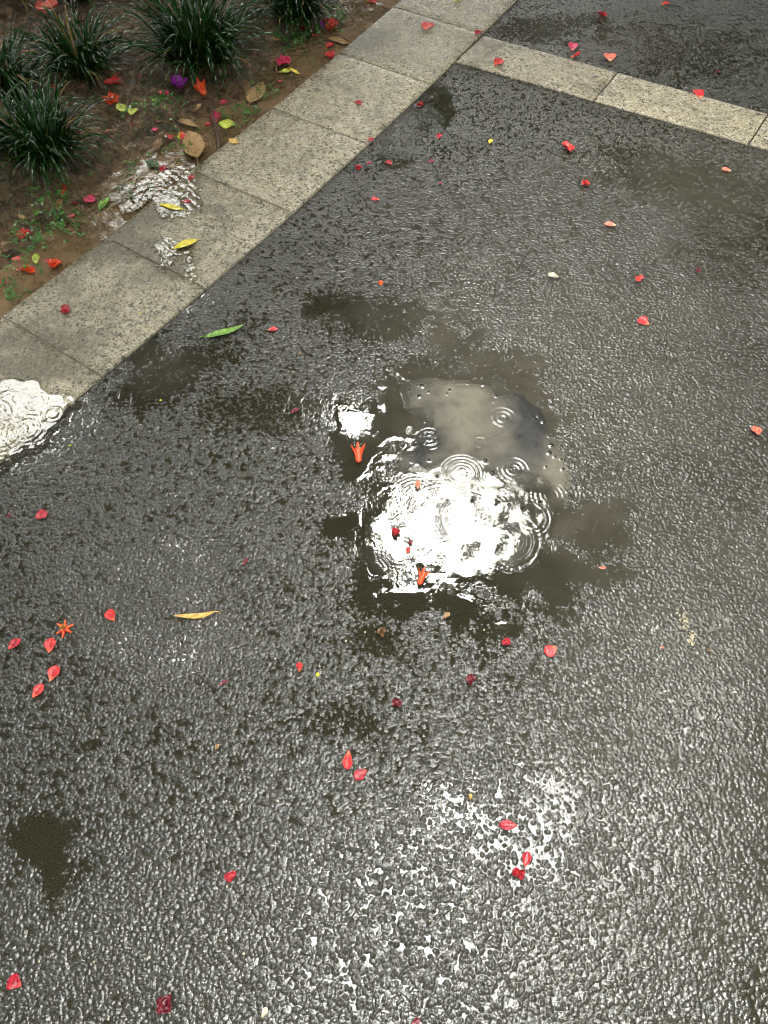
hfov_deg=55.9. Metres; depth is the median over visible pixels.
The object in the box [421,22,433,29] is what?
petal
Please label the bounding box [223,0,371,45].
grass clump
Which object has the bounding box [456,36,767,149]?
paving strip
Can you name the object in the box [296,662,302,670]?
petal
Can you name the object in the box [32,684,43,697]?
petal
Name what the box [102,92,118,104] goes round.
flower
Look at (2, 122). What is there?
grass clump
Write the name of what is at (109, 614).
petal
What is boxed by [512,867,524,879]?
flower
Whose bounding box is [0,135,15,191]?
grass clump
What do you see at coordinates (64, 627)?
flower
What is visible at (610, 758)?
asphalt path
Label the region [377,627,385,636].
flower
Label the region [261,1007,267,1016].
plant scrap
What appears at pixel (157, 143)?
leaf
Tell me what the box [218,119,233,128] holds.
petal
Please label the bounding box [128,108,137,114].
petal
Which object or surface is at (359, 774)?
petal
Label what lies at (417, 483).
petal
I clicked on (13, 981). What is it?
petal
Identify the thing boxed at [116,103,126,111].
petal
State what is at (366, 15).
garden water
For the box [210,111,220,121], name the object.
petal
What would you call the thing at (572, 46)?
petal
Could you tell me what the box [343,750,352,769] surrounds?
petal
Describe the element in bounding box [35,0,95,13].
grass clump
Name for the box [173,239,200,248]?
leaf
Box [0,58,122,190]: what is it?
grass clump
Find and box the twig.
[174,100,234,149]
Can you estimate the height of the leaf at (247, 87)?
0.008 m
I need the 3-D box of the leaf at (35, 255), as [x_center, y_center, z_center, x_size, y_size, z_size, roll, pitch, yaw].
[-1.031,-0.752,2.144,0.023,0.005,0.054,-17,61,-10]
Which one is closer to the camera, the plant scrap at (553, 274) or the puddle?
the puddle
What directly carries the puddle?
on the asphalt path
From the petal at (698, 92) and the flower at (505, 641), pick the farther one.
the petal at (698, 92)
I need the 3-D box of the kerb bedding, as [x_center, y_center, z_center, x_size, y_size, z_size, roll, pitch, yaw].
[-0.434,-1.239,2.432,0.643,0.001,13.818,29,63,16]
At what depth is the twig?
2.46 m
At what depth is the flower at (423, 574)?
1.59 m
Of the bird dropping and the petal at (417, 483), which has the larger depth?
the petal at (417, 483)
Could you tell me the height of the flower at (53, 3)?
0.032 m
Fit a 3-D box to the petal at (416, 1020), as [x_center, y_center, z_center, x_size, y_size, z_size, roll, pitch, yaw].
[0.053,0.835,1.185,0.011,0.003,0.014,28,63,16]
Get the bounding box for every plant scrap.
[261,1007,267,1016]
[443,612,449,618]
[548,272,558,277]
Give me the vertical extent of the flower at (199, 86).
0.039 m
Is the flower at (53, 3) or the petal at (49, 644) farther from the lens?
the flower at (53, 3)
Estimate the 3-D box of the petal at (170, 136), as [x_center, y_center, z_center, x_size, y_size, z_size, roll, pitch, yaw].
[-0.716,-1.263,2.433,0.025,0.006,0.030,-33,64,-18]
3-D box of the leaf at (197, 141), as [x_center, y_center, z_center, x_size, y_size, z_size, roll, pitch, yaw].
[-0.635,-1.221,2.417,0.079,0.020,0.171,-17,60,-10]
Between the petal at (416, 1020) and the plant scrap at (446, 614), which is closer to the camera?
the petal at (416, 1020)
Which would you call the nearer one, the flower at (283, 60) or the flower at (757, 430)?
the flower at (757, 430)
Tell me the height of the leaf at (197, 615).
0.005 m
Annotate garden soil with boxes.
[0,0,340,269]
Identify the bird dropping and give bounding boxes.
[676,605,696,645]
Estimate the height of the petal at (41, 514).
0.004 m
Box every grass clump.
[0,0,147,96]
[0,11,73,105]
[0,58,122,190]
[0,80,66,174]
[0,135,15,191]
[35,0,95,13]
[87,0,290,107]
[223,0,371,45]
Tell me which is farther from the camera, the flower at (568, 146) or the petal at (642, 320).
the flower at (568, 146)
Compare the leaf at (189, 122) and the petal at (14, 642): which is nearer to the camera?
the petal at (14, 642)
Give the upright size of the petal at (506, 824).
0.005 m
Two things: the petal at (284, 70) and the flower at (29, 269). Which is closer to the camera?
the flower at (29, 269)
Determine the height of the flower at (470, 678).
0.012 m
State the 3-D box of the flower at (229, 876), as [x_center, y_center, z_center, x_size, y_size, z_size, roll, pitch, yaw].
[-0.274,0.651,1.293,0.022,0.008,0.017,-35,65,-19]
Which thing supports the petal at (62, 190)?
on the garden soil
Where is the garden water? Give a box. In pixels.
[0,0,400,317]
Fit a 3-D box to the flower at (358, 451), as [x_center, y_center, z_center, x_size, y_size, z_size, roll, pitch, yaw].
[-0.062,-0.143,1.760,0.036,0.026,0.051,-2,59,-1]
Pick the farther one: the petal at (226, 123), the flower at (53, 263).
the petal at (226, 123)
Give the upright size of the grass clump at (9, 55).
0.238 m
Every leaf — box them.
[32,252,39,262]
[55,199,62,209]
[98,196,109,209]
[146,159,158,167]
[152,137,161,152]
[159,203,185,210]
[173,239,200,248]
[174,611,218,618]
[178,118,198,126]
[182,130,204,163]
[189,103,201,111]
[199,324,243,337]
[242,80,251,92]
[246,81,265,105]
[325,36,349,43]
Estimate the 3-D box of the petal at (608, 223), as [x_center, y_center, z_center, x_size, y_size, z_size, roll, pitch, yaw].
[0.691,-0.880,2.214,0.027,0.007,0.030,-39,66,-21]
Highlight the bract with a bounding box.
[171,74,187,88]
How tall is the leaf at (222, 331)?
0.006 m
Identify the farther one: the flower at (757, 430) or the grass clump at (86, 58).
the grass clump at (86, 58)
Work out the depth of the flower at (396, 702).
1.45 m
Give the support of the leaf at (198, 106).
on the garden soil
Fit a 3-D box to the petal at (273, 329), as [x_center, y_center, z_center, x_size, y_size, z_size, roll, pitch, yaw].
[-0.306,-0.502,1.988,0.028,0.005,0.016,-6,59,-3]
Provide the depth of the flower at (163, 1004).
1.19 m
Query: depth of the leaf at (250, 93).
2.58 m
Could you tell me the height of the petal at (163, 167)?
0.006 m
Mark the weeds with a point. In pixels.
(55, 214)
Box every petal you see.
[6,973,21,989]
[8,638,20,648]
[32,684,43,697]
[35,509,47,518]
[44,638,55,652]
[47,665,59,680]
[57,183,66,195]
[82,194,94,201]
[104,609,114,620]
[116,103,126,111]
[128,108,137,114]
[159,165,166,170]
[166,134,173,139]
[180,131,185,140]
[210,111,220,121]
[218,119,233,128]
[229,138,237,143]
[268,327,277,330]
[280,68,289,72]
[287,67,299,73]
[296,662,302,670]
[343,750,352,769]
[353,769,366,779]
[412,1017,419,1023]
[415,481,420,488]
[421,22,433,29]
[494,58,503,64]
[499,819,516,829]
[522,851,531,866]
[544,645,556,656]
[568,42,577,50]
[604,53,615,60]
[604,221,615,225]
[637,316,648,324]
[693,89,703,97]
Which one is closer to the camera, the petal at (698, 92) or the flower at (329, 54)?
the petal at (698, 92)
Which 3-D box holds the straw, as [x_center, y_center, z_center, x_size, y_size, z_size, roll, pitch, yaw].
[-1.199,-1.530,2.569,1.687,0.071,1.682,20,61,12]
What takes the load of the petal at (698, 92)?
on the paving strip
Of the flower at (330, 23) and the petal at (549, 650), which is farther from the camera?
the flower at (330, 23)
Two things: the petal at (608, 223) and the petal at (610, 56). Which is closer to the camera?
the petal at (608, 223)
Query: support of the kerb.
on the garden soil
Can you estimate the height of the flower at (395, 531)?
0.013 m
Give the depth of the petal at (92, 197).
2.27 m
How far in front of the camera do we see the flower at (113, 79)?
2.54 m
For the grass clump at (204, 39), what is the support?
on the garden soil
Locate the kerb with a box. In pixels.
[0,0,516,463]
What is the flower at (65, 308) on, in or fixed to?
on the kerb
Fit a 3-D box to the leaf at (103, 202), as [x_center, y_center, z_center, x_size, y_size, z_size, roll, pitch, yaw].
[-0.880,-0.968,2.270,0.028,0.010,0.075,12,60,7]
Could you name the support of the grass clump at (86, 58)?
on the garden soil
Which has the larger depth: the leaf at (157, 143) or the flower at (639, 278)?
the leaf at (157, 143)
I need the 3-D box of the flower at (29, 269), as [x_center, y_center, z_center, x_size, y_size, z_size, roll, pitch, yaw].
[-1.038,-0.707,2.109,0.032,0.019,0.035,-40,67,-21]
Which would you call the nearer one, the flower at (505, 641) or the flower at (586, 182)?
the flower at (505, 641)
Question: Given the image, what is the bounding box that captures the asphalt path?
[0,0,767,1023]
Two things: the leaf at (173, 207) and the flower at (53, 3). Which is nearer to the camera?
the leaf at (173, 207)
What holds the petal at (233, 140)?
on the kerb
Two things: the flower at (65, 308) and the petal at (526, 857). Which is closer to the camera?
the petal at (526, 857)
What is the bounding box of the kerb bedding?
[3,7,463,376]
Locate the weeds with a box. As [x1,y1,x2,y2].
[0,0,354,300]
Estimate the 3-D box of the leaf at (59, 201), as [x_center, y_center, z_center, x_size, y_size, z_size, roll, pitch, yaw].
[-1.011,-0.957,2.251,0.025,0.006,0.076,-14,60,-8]
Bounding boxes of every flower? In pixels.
[17,228,30,238]
[21,264,34,272]
[34,0,58,12]
[47,259,61,267]
[56,620,73,637]
[60,304,69,312]
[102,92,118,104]
[104,73,122,83]
[156,994,171,1014]
[193,77,206,95]
[224,871,235,881]
[276,55,290,64]
[322,18,337,32]
[324,50,334,58]
[351,442,364,462]
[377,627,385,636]
[392,527,399,536]
[392,698,401,705]
[417,567,430,584]
[466,674,476,684]
[502,638,510,644]
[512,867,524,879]
[562,141,574,150]
[582,179,589,185]
[635,275,643,281]
[751,426,761,434]
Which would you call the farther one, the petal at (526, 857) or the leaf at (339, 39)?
the leaf at (339, 39)
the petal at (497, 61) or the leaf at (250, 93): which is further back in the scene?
the petal at (497, 61)
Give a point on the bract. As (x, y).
(180, 84)
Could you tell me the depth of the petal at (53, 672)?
1.49 m
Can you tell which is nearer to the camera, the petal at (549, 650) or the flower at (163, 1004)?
the flower at (163, 1004)
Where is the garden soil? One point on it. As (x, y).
(235, 93)
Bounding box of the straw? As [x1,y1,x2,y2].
[0,5,343,272]
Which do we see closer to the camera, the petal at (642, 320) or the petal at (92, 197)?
the petal at (642, 320)
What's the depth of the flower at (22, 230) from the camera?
2.17 m
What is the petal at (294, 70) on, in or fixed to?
on the garden water
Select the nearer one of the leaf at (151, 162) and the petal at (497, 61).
the leaf at (151, 162)
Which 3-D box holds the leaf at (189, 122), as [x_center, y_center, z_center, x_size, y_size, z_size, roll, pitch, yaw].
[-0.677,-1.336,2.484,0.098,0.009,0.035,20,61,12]

